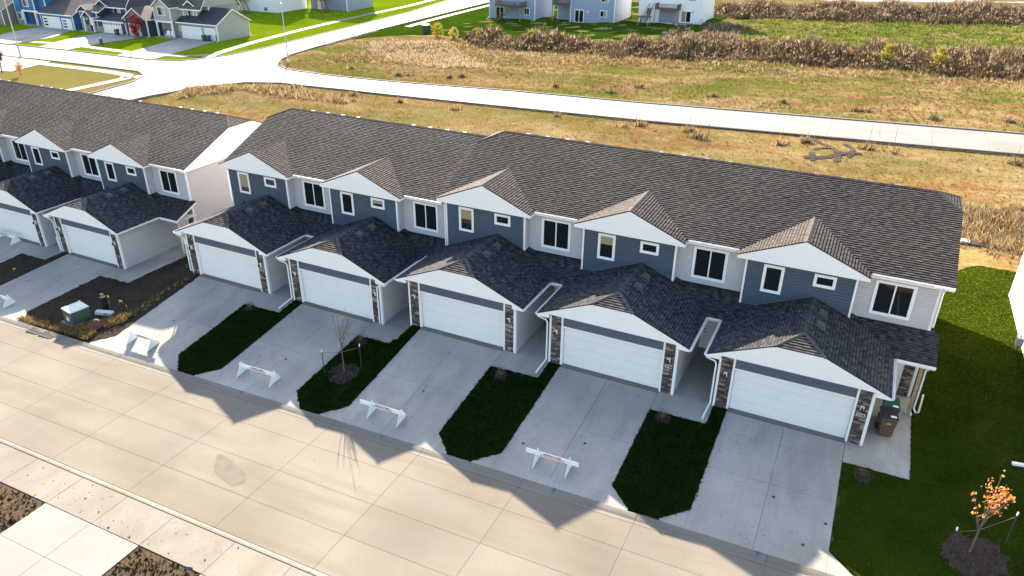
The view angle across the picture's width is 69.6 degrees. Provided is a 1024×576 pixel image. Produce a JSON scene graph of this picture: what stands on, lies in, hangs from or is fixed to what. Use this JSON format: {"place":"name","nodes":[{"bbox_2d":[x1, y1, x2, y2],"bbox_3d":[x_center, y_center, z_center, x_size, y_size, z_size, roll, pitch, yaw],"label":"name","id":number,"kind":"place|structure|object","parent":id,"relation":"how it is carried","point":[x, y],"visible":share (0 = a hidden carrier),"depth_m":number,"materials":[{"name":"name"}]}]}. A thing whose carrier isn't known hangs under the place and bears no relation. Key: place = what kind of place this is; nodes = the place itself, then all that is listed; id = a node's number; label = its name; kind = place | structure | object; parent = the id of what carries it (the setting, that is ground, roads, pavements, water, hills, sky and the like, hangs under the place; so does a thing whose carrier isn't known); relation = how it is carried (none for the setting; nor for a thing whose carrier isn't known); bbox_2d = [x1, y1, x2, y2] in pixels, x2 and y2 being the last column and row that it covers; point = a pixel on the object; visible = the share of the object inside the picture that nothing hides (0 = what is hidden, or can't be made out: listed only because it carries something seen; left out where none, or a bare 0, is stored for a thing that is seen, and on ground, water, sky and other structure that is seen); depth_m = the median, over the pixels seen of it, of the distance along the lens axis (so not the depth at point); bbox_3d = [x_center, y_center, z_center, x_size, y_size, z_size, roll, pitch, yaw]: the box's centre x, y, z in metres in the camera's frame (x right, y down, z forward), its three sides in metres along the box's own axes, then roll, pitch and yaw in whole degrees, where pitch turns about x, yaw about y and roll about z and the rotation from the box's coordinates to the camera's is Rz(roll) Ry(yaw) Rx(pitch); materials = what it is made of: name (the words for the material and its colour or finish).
{"place":"outdoors","nodes":[
{"label":"outdoors","id":0,"kind":"place"},
{"bbox_2d":[0,236,39,262],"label":"driveway","id":1,"kind":"structure","parent":0,"point":[8,251],"depth_m":52.35,"materials":[{"name":"concrete"}]},
{"bbox_2d":[0,56,49,70],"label":"driveway","id":2,"kind":"structure","parent":0,"point":[7,63],"depth_m":119.33,"materials":[{"name":"white concrete"}]},
{"bbox_2d":[0,251,68,285],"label":"topsoil","id":3,"kind":"structure","parent":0,"point":[22,263],"depth_m":49.91,"materials":[{"name":"brown soil"}]},
{"bbox_2d":[0,27,71,43],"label":"driveway","id":4,"kind":"structure","parent":0,"point":[31,34],"depth_m":145.64,"materials":[{"name":"concrete"}]},
{"bbox_2d":[23,242,62,259],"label":"walk","id":5,"kind":"structure","parent":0,"point":[41,252],"depth_m":51.64,"materials":[{"name":"concrete"}]},
{"bbox_2d":[0,252,117,321],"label":"driveway","id":6,"kind":"structure","parent":0,"point":[49,281],"depth_m":47.78,"materials":[{"name":"concrete"}]},
{"bbox_2d":[0,60,140,92],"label":"lawn","id":7,"kind":"structure","parent":0,"point":[54,77],"depth_m":109.72,"materials":[{"name":"plant"}]},
{"bbox_2d":[40,63,131,75],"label":"sidewalk","id":8,"kind":"structure","parent":0,"point":[86,69],"depth_m":114.79,"materials":[{"name":"white concrete"}]},
{"bbox_2d":[39,32,143,48],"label":"driveway","id":9,"kind":"structure","parent":0,"point":[80,41],"depth_m":139.71,"materials":[{"name":"concrete"}]},
{"bbox_2d":[29,256,200,342],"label":"topsoil","id":10,"kind":"structure","parent":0,"point":[82,293],"depth_m":45.06,"materials":[{"name":"brown soil"}]},
{"bbox_2d":[48,323,96,339],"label":"dry weeds","id":11,"kind":"object","parent":10,"relation":"on","point":[61,328],"visible":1,"depth_m":41.71,"materials":[{"name":"beige plant"}]},
{"bbox_2d":[61,301,91,326],"bbox_3d":[-25.318,1.587,42.892,1.240,1.150,1.440,18,32,30],"label":"transformer box","id":12,"kind":"object","parent":10,"relation":"on","point":[75,313],"visible":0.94,"depth_m":42.58,"materials":[{"name":"metal"}]},
{"bbox_2d":[69,310,135,329],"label":"dry weeds","id":13,"kind":"object","parent":10,"relation":"on","point":[112,321],"visible":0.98,"depth_m":42.24,"materials":[{"name":"brown plant"}]},
{"bbox_2d":[26,41,212,56],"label":"sidewalk","id":14,"kind":"structure","parent":0,"point":[112,50],"depth_m":130.22,"materials":[{"name":"white concrete"}]},
{"bbox_2d":[101,244,188,282],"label":"walk","id":15,"kind":"structure","parent":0,"point":[143,268],"depth_m":49.54,"materials":[{"name":"concrete"}]},
{"bbox_2d":[0,443,312,575],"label":"sidewalk","id":16,"kind":"structure","parent":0,"point":[54,535],"depth_m":27.66,"materials":[{"name":"concrete"}]},
{"bbox_2d":[0,483,44,533],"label":"topsoil","id":17,"kind":"structure","parent":16,"relation":"on","point":[18,510],"depth_m":29.33,"materials":[{"name":"brown soil"}]},
{"bbox_2d":[103,546,199,575],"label":"topsoil","id":18,"kind":"structure","parent":16,"relation":"on","point":[157,558],"depth_m":26.31,"materials":[{"name":"brown soil"}]},
{"bbox_2d":[109,548,198,575],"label":"clods","id":19,"kind":"object","parent":18,"relation":"on","point":[141,563],"visible":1,"depth_m":26.24,"materials":[{"name":"brown soil"}]},
{"bbox_2d":[120,38,215,58],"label":"driveway","id":20,"kind":"structure","parent":0,"point":[177,45],"depth_m":132.38,"materials":[{"name":"concrete"}]},
{"bbox_2d":[90,274,261,369],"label":"driveway","id":21,"kind":"structure","parent":0,"point":[200,306],"depth_m":41.98,"materials":[{"name":"concrete"}]},
{"bbox_2d":[0,0,444,59],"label":"lawn","id":22,"kind":"structure","parent":0,"point":[268,25],"depth_m":154.69,"materials":[{"name":"green plant"}]},
{"bbox_2d":[13,0,89,30],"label":"house","id":23,"kind":"structure","parent":22,"relation":"on","point":[60,14],"depth_m":153.92,"materials":[{"name":"blue"}]},
{"bbox_2d":[75,0,163,37],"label":"house","id":24,"kind":"structure","parent":22,"relation":"on","point":[107,16],"depth_m":148.03,"materials":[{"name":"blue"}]},
{"bbox_2d":[238,0,306,13],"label":"house","id":25,"kind":"structure","parent":22,"relation":"on","point":[273,6],"depth_m":181.12,"materials":[{"name":"white"}]},
{"bbox_2d":[177,300,302,375],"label":"lawn","id":26,"kind":"structure","parent":0,"point":[201,359],"depth_m":40.00,"materials":[{"name":"green plant"}]},
{"bbox_2d":[176,81,356,103],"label":"meadow grass","id":27,"kind":"structure","parent":0,"point":[292,93],"depth_m":100.66,"materials":[{"name":"beige plant"}]},
{"bbox_2d":[246,283,293,312],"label":"walk","id":28,"kind":"structure","parent":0,"point":[275,300],"depth_m":43.12,"materials":[{"name":"concrete"}]},
{"bbox_2d":[195,301,372,407],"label":"driveway","id":29,"kind":"structure","parent":0,"point":[307,330],"depth_m":38.69,"materials":[{"name":"concrete"}]},
{"bbox_2d":[237,361,279,386],"bbox_3d":[-12.757,4.230,36.938,2.380,0.760,0.840,13,30,23],"label":"barricade","id":30,"kind":"object","parent":29,"relation":"on","point":[274,375],"visible":1,"depth_m":36.80,"materials":[{"name":"white paint"}]},
{"bbox_2d":[212,0,432,54],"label":"sidewalk","id":31,"kind":"structure","parent":0,"point":[254,42],"depth_m":154.49,"materials":[{"name":"white concrete"}]},
{"bbox_2d":[296,325,420,413],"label":"lawn","id":32,"kind":"structure","parent":0,"point":[339,390],"depth_m":36.51,"materials":[{"name":"green plant"}]},
{"bbox_2d":[328,363,360,383],"bbox_3d":[-8.403,4.248,36.888,1.820,0.192,1.662,13,30,23],"label":"mulch bed","id":33,"kind":"object","parent":32,"relation":"on","point":[341,374],"visible":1,"depth_m":36.86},
{"bbox_2d":[359,305,409,342],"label":"walk","id":34,"kind":"structure","parent":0,"point":[396,326],"depth_m":40.16,"materials":[{"name":"concrete"}]},
{"bbox_2d":[0,323,795,575],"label":"street","id":35,"kind":"structure","parent":0,"point":[328,501],"depth_m":29.95,"materials":[{"name":"concrete"}]},
{"bbox_2d":[320,326,503,453],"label":"driveway","id":36,"kind":"structure","parent":0,"point":[450,368],"depth_m":35.36,"materials":[{"name":"concrete"}]},
{"bbox_2d":[360,399,405,426],"bbox_3d":[-5.946,5.607,33.761,2.450,0.745,0.840,13,30,23],"label":"barricade","id":37,"kind":"object","parent":36,"relation":"on","point":[374,406],"visible":1,"depth_m":33.65,"materials":[{"name":"white paint"}]},
{"bbox_2d":[439,362,559,460],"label":"lawn","id":38,"kind":"structure","parent":0,"point":[466,447],"depth_m":33.44,"materials":[{"name":"green plant"}]},
{"bbox_2d":[0,0,1023,152],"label":"road","id":39,"kind":"structure","parent":0,"point":[259,65],"depth_m":100.06,"materials":[{"name":"white concrete"}]},
{"bbox_2d":[2,55,144,93],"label":"kerb","id":40,"kind":"structure","parent":39,"relation":"on","point":[141,73],"depth_m":115.87,"materials":[{"name":"concrete"}]},
{"bbox_2d":[0,0,447,60],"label":"kerb","id":41,"kind":"structure","parent":39,"relation":"on","point":[221,55],"depth_m":132.10,"materials":[{"name":"concrete"}]},
{"bbox_2d":[132,82,1023,155],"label":"kerb","id":42,"kind":"structure","parent":39,"relation":"on","point":[682,124],"depth_m":82.92,"materials":[{"name":"concrete"}]},
{"bbox_2d":[276,2,1023,133],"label":"kerb","id":43,"kind":"structure","parent":39,"relation":"on","point":[277,64],"depth_m":93.48,"materials":[{"name":"concrete"}]},
{"bbox_2d":[491,317,549,377],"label":"walk","id":44,"kind":"structure","parent":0,"point":[528,357],"depth_m":36.86,"materials":[{"name":"concrete"}]},
{"bbox_2d":[22,0,1023,573],"bbox_3d":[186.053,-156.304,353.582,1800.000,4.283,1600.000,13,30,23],"label":"ground","id":45,"kind":"structure","parent":0,"point":[908,168],"depth_m":90.23,"materials":[{"name":"beige plant"}]},
{"bbox_2d":[0,0,18,24],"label":"house","id":46,"kind":"structure","parent":45,"relation":"on","point":[4,19],"depth_m":157.65,"materials":[{"name":"beige"}]},
{"bbox_2d":[0,83,82,181],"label":"townhouse","id":47,"kind":"structure","parent":45,"relation":"on","point":[25,108],"depth_m":57.96,"materials":[{"name":"stone"}]},
{"bbox_2d":[0,93,153,246],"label":"townhouse","id":48,"kind":"structure","parent":45,"relation":"on","point":[60,145],"depth_m":53.95,"materials":[{"name":"stone"}]},
{"bbox_2d":[0,209,38,242],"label":"garage door","id":49,"kind":"structure","parent":48,"relation":"in","point":[11,223],"depth_m":53.14,"materials":[{"name":"white plastic"}]},
{"bbox_2d":[80,153,100,177],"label":"window","id":50,"kind":"structure","parent":48,"relation":"in","point":[90,166],"depth_m":54.00,"materials":[{"name":"white paint"}]},
{"bbox_2d":[42,104,262,268],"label":"townhouse","id":51,"kind":"structure","parent":45,"relation":"on","point":[163,175],"depth_m":50.91,"materials":[{"name":"stone"}]},
{"bbox_2d":[65,226,117,264],"bbox_3d":[-28.513,-2.947,50.055,4.880,2.140,0.088,13,30,23],"label":"garage door","id":52,"kind":"structure","parent":51,"relation":"in","point":[85,243],"depth_m":50.08,"materials":[{"name":"white plastic"}]},
{"bbox_2d":[158,168,179,194],"bbox_3d":[-23.666,-7.337,50.816,1.649,1.671,0.048,13,30,23],"label":"window","id":53,"kind":"structure","parent":51,"relation":"in","point":[168,178],"depth_m":50.81,"materials":[{"name":"white paint"}]},
{"bbox_2d":[0,438,327,575],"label":"kerb","id":54,"kind":"structure","parent":45,"relation":"on","point":[301,567],"depth_m":28.74,"materials":[{"name":"concrete"}]},
{"bbox_2d":[149,0,252,42],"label":"house","id":55,"kind":"structure","parent":45,"relation":"on","point":[220,20],"depth_m":141.94,"materials":[{"name":"beige"}]},
{"bbox_2d":[173,108,380,293],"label":"townhouse","id":56,"kind":"structure","parent":45,"relation":"on","point":[280,166],"depth_m":45.25,"materials":[{"name":"stone"}]},
{"bbox_2d":[198,244,260,288],"bbox_3d":[-17.026,-1.357,44.533,4.880,2.140,0.088,13,30,23],"label":"garage door","id":57,"kind":"structure","parent":56,"relation":"in","point":[230,266],"depth_m":44.53,"materials":[{"name":"white plastic"}]},
{"bbox_2d":[302,180,325,209],"bbox_3d":[-12.180,-5.747,45.294,1.649,1.671,0.048,13,30,23],"label":"window","id":58,"kind":"structure","parent":56,"relation":"in","point":[313,193],"depth_m":45.31,"materials":[{"name":"black glass"}]},
{"bbox_2d":[307,0,372,12],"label":"house","id":59,"kind":"structure","parent":45,"relation":"on","point":[326,6],"depth_m":184.78,"materials":[{"name":"grey"}]},
{"bbox_2d":[276,121,487,323],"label":"townhouse","id":60,"kind":"structure","parent":45,"relation":"on","point":[387,184],"depth_m":42.11,"materials":[{"name":"stone"}]},
{"bbox_2d":[302,270,372,318],"bbox_3d":[-9.779,0.312,41.388,4.880,2.140,0.088,13,30,23],"label":"garage door","id":61,"kind":"structure","parent":60,"relation":"in","point":[326,291],"depth_m":41.37,"materials":[{"name":"white plastic"}]},
{"bbox_2d":[340,191,354,215],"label":"window","id":62,"kind":"structure","parent":60,"relation":"in","point":[347,204],"depth_m":43.58,"materials":[{"name":"white paint"}]},
{"bbox_2d":[413,201,438,232],"bbox_3d":[-4.933,-4.078,42.149,1.649,1.671,0.048,13,30,23],"label":"window","id":63,"kind":"structure","parent":60,"relation":"in","point":[425,215],"depth_m":42.15,"materials":[{"name":"black glass"}]},
{"bbox_2d":[0,316,835,575],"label":"kerb","id":64,"kind":"structure","parent":45,"relation":"on","point":[786,566],"depth_m":30.79,"materials":[{"name":"concrete"}]},
{"bbox_2d":[367,38,499,68],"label":"meadow grass","id":65,"kind":"structure","parent":45,"relation":"on","point":[478,63],"depth_m":127.83,"materials":[{"name":"beige plant"}]},
{"bbox_2d":[394,131,623,352],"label":"townhouse","id":66,"kind":"structure","parent":45,"relation":"on","point":[501,266],"depth_m":38.81,"materials":[{"name":"stone"}]},
{"bbox_2d":[422,293,502,346],"bbox_3d":[-2.530,1.580,38.038,4.880,2.140,0.088,13,30,23],"label":"garage door","id":67,"kind":"structure","parent":66,"relation":"in","point":[439,313],"depth_m":38.01,"materials":[{"name":"white plastic"}]},
{"bbox_2d":[459,206,473,232],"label":"window","id":68,"kind":"structure","parent":66,"relation":"in","point":[466,215],"depth_m":40.22,"materials":[{"name":"white paint"}]},
{"bbox_2d":[541,217,570,251],"bbox_3d":[2.316,-2.810,38.799,1.649,1.671,0.048,13,30,23],"label":"window","id":69,"kind":"structure","parent":66,"relation":"in","point":[555,234],"depth_m":38.79,"materials":[{"name":"black glass"}]},
{"bbox_2d":[487,0,554,20],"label":"house","id":70,"kind":"structure","parent":45,"relation":"on","point":[533,10],"depth_m":170.65,"materials":[{"name":"white"}]},
{"bbox_2d":[552,0,631,22],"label":"house","id":71,"kind":"structure","parent":45,"relation":"on","point":[594,11],"depth_m":165.20,"materials":[{"name":"white"}]},
{"bbox_2d":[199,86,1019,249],"bbox_3d":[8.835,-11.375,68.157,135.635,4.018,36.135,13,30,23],"label":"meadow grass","id":72,"kind":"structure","parent":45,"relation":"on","point":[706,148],"depth_m":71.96,"materials":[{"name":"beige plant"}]},
{"bbox_2d":[285,37,1023,131],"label":"meadow grass","id":73,"kind":"structure","parent":45,"relation":"on","point":[796,85],"depth_m":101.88,"materials":[{"name":"brown plant"}]},
{"bbox_2d":[535,147,775,394],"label":"townhouse","id":74,"kind":"structure","parent":45,"relation":"on","point":[652,299],"depth_m":35.67,"materials":[{"name":"stone"}]},
{"bbox_2d":[597,233,615,260],"bbox_3d":[4.754,-2.068,37.083,0.916,1.389,0.048,13,30,23],"label":"window","id":75,"kind":"structure","parent":74,"relation":"in","point":[606,242],"depth_m":37.08,"materials":[{"name":"white paint"}]},
{"bbox_2d":[563,328,662,388],"bbox_3d":[4.716,3.249,34.893,4.880,2.140,0.088,13,30,23],"label":"garage door","id":76,"kind":"structure","parent":74,"relation":"in","point":[626,361],"depth_m":34.85,"materials":[{"name":"white plastic"}]},
{"bbox_2d":[690,245,728,282],"bbox_3d":[9.563,-1.141,35.654,1.649,1.671,0.048,13,30,23],"label":"window","id":77,"kind":"structure","parent":74,"relation":"in","point":[710,264],"depth_m":35.65,"materials":[{"name":"white paint"}]},
{"bbox_2d":[701,320,718,347],"bbox_3d":[10.085,2.161,37.014,0.895,2.160,0.085,13,30,23],"label":"front door","id":78,"kind":"structure","parent":74,"relation":"in","point":[710,327],"depth_m":37.14,"materials":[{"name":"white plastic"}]},
{"bbox_2d":[637,0,714,25],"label":"house","id":79,"kind":"structure","parent":45,"relation":"on","point":[680,12],"depth_m":159.70,"materials":[{"name":"white"}]},
{"bbox_2d":[342,90,1023,156],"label":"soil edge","id":80,"kind":"object","parent":45,"relation":"on","point":[719,128],"visible":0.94,"depth_m":78.70,"materials":[{"name":"brown soil"}]},
{"bbox_2d":[655,21,750,45],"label":"meadow grass","id":81,"kind":"structure","parent":45,"relation":"on","point":[713,26],"depth_m":148.10,"materials":[{"name":"plant"}]},
{"bbox_2d":[462,24,1023,79],"bbox_3d":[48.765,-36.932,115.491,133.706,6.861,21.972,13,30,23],"label":"tall weeds","id":82,"kind":"object","parent":45,"relation":"on","point":[818,62],"visible":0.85,"depth_m":118.32,"materials":[{"name":"brown plant"}]},
{"bbox_2d":[462,23,1023,74],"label":"seed heads","id":83,"kind":"object","parent":45,"relation":"on","point":[787,38],"visible":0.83,"depth_m":120.92,"materials":[{"name":"brown plant"}]},
{"bbox_2d":[701,168,965,445],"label":"townhouse","id":84,"kind":"structure","parent":45,"relation":"on","point":[846,282],"depth_m":32.51,"materials":[{"name":"stone"}]},
{"bbox_2d":[760,264,784,294],"bbox_3d":[12.000,-0.399,33.938,0.916,1.389,0.048,13,30,23],"label":"window","id":85,"kind":"structure","parent":84,"relation":"in","point":[772,277],"depth_m":33.93,"materials":[{"name":"white paint"}]},
{"bbox_2d":[729,370,854,437],"bbox_3d":[11.963,4.918,31.748,4.880,2.140,0.088,13,30,23],"label":"garage door","id":86,"kind":"structure","parent":84,"relation":"in","point":[821,411],"depth_m":31.69,"materials":[{"name":"white plastic"}]},
{"bbox_2d":[812,273,836,289],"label":"window","id":87,"kind":"structure","parent":84,"relation":"in","point":[822,281],"depth_m":32.90,"materials":[{"name":"white paint"}]},
{"bbox_2d":[868,279,917,320],"bbox_3d":[16.809,0.528,32.510,1.649,1.671,0.048,13,30,23],"label":"window","id":88,"kind":"structure","parent":84,"relation":"in","point":[889,299],"depth_m":32.50,"materials":[{"name":"white paint"}]},
{"bbox_2d":[713,0,1023,25],"bbox_3d":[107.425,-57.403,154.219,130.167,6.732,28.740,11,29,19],"label":"tall weeds","id":89,"kind":"object","parent":45,"relation":"on","point":[989,9],"visible":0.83,"depth_m":161.30,"materials":[{"name":"brown plant"}]},
{"bbox_2d":[713,0,1023,23],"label":"seed heads","id":90,"kind":"object","parent":45,"relation":"on","point":[944,7],"visible":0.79,"depth_m":162.03,"materials":[{"name":"brown plant"}]},
{"bbox_2d":[717,17,1023,50],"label":"meadow grass","id":91,"kind":"structure","parent":45,"relation":"on","point":[842,29],"depth_m":140.39,"materials":[{"name":"green plant"}]},
{"bbox_2d":[961,238,1021,267],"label":"meadow grass","id":92,"kind":"structure","parent":45,"relation":"on","point":[1000,252],"depth_m":46.85,"materials":[{"name":"beige plant"}]},
{"bbox_2d":[961,198,1023,255],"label":"meadow grass","id":93,"kind":"structure","parent":45,"relation":"on","point":[1014,223],"depth_m":52.29,"materials":[{"name":"beige plant"}]},
{"bbox_2d":[1009,253,1023,355],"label":"house","id":94,"kind":"structure","parent":45,"relation":"on","point":[1016,295],"depth_m":38.35,"materials":[{"name":"white"}]},
{"bbox_2d":[354,2,725,39],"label":"lawn","id":95,"kind":"structure","parent":0,"point":[473,18],"depth_m":159.60,"materials":[{"name":"green plant"}]},
{"bbox_2d":[471,363,658,509],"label":"driveway","id":96,"kind":"structure","parent":0,"point":[575,408],"depth_m":32.09,"materials":[{"name":"concrete"}]},
{"bbox_2d":[526,447,578,476],"bbox_3d":[1.648,7.098,30.396,2.360,0.739,0.840,13,30,23],"label":"barricade","id":97,"kind":"object","parent":96,"relation":"on","point":[569,462],"visible":1,"depth_m":30.31,"materials":[{"name":"white paint"}]},
{"bbox_2d":[612,405,727,518],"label":"lawn","id":98,"kind":"structure","parent":0,"point":[665,438],"depth_m":30.19,"materials":[{"name":"green plant"}]},
{"bbox_2d":[650,347,718,422],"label":"walk","id":99,"kind":"structure","parent":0,"point":[689,398],"depth_m":34.06,"materials":[{"name":"concrete"}]},
{"bbox_2d":[659,407,852,575],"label":"driveway","id":100,"kind":"structure","parent":0,"point":[756,463],"depth_m":28.75,"materials":[{"name":"concrete"}]},
{"bbox_2d":[842,394,910,479],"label":"walk","id":101,"kind":"structure","parent":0,"point":[875,451],"depth_m":30.70,"materials":[{"name":"concrete"}]},
{"bbox_2d":[874,405,898,436],"bbox_3d":[15.975,5.709,31.394,0.680,1.108,0.882,9,28,16],"label":"wheelie bin","id":102,"kind":"object","parent":101,"relation":"on","point":[888,420],"visible":1,"depth_m":31.12,"materials":[{"name":"brown plastic"}]},
{"bbox_2d":[830,263,1023,575],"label":"lawn","id":103,"kind":"structure","parent":0,"point":[976,477],"depth_m":29.29,"materials":[{"name":"green plant"}]},
{"bbox_2d":[940,532,1010,575],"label":"mulch bed","id":104,"kind":"object","parent":103,"relation":"on","point":[973,558],"visible":0.95,"depth_m":25.46,"materials":[{"name":"brown wood"}]},
{"bbox_2d":[945,470,1018,558],"bbox_3d":[16.153,7.867,24.985,1.830,3.601,1.266,13,30,23],"label":"young tree","id":105,"kind":"object","parent":104,"relation":"on","point":[993,502],"visible":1,"depth_m":24.74,"materials":[{"name":"orange plant"}]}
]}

